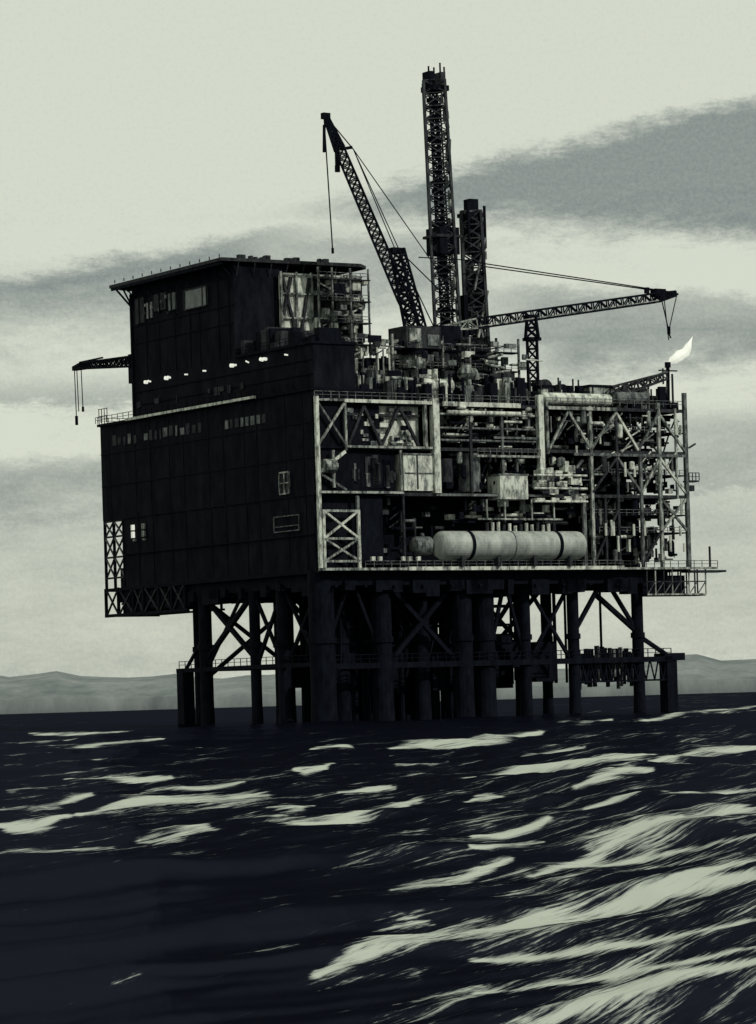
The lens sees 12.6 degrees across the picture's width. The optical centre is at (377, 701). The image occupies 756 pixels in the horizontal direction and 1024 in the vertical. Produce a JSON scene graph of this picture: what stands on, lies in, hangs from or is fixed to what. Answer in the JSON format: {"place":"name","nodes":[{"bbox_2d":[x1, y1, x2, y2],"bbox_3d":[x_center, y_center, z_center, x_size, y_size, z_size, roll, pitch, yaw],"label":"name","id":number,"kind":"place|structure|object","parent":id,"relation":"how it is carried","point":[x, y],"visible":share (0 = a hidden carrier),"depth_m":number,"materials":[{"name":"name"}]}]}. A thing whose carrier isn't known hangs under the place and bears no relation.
{"place":"outdoors","nodes":[
{"label":"outdoors","id":0,"kind":"place"},
{"bbox_2d":[0,692,755,1023],"bbox_3d":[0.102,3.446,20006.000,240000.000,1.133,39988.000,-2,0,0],"label":"sea","id":1,"kind":"structure","parent":0,"point":[594,862],"depth_m":72.58,"materials":[{"name":"liquid"}]},
{"bbox_2d":[95,254,725,725],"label":"offshore oil platform","id":2,"kind":"structure","parent":1,"relation":"in","point":[283,444],"depth_m":625.73,"materials":[{"name":"black metal"}]},
{"bbox_2d":[72,354,133,424],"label":"pedestal crane","id":3,"kind":"object","parent":2,"relation":"on","point":[114,362],"visible":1,"depth_m":666.95,"materials":[{"name":"black metal"}]},
{"bbox_2d":[321,112,454,411],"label":"pedestal crane","id":4,"kind":"object","parent":2,"relation":"on","point":[429,337],"visible":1,"depth_m":622.67,"materials":[{"name":"black metal"}]},
{"bbox_2d":[421,63,462,349],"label":"drilling derrick","id":5,"kind":"object","parent":2,"relation":"on","point":[442,238],"visible":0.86,"depth_m":636.16,"materials":[{"name":"metal"}]},
{"bbox_2d":[457,199,490,350],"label":"drilling derrick","id":6,"kind":"object","parent":2,"relation":"on","point":[471,216],"visible":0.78,"depth_m":640.07,"materials":[{"name":"metal"}]},
{"bbox_2d":[418,257,678,396],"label":"pedestal crane","id":7,"kind":"object","parent":2,"relation":"on","point":[660,295],"visible":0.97,"depth_m":638.92,"materials":[{"name":"paint"}]},
{"bbox_2d":[606,336,692,408],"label":"gas flare","id":8,"kind":"object","parent":2,"relation":"on","point":[678,356],"visible":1,"depth_m":647.11,"materials":[{"name":"grey metal"}]},
{"bbox_2d":[0,654,755,713],"bbox_3d":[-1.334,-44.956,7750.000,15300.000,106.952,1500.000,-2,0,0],"label":"hills","id":9,"kind":"structure","parent":0,"point":[54,692],"depth_m":7030.95,"materials":[{"name":"grey"}]},
{"bbox_2d":[0,0,755,677],"label":"sky","id":10,"kind":"structure","parent":0,"point":[614,141],"materials":[{"name":"grey"}]}
]}

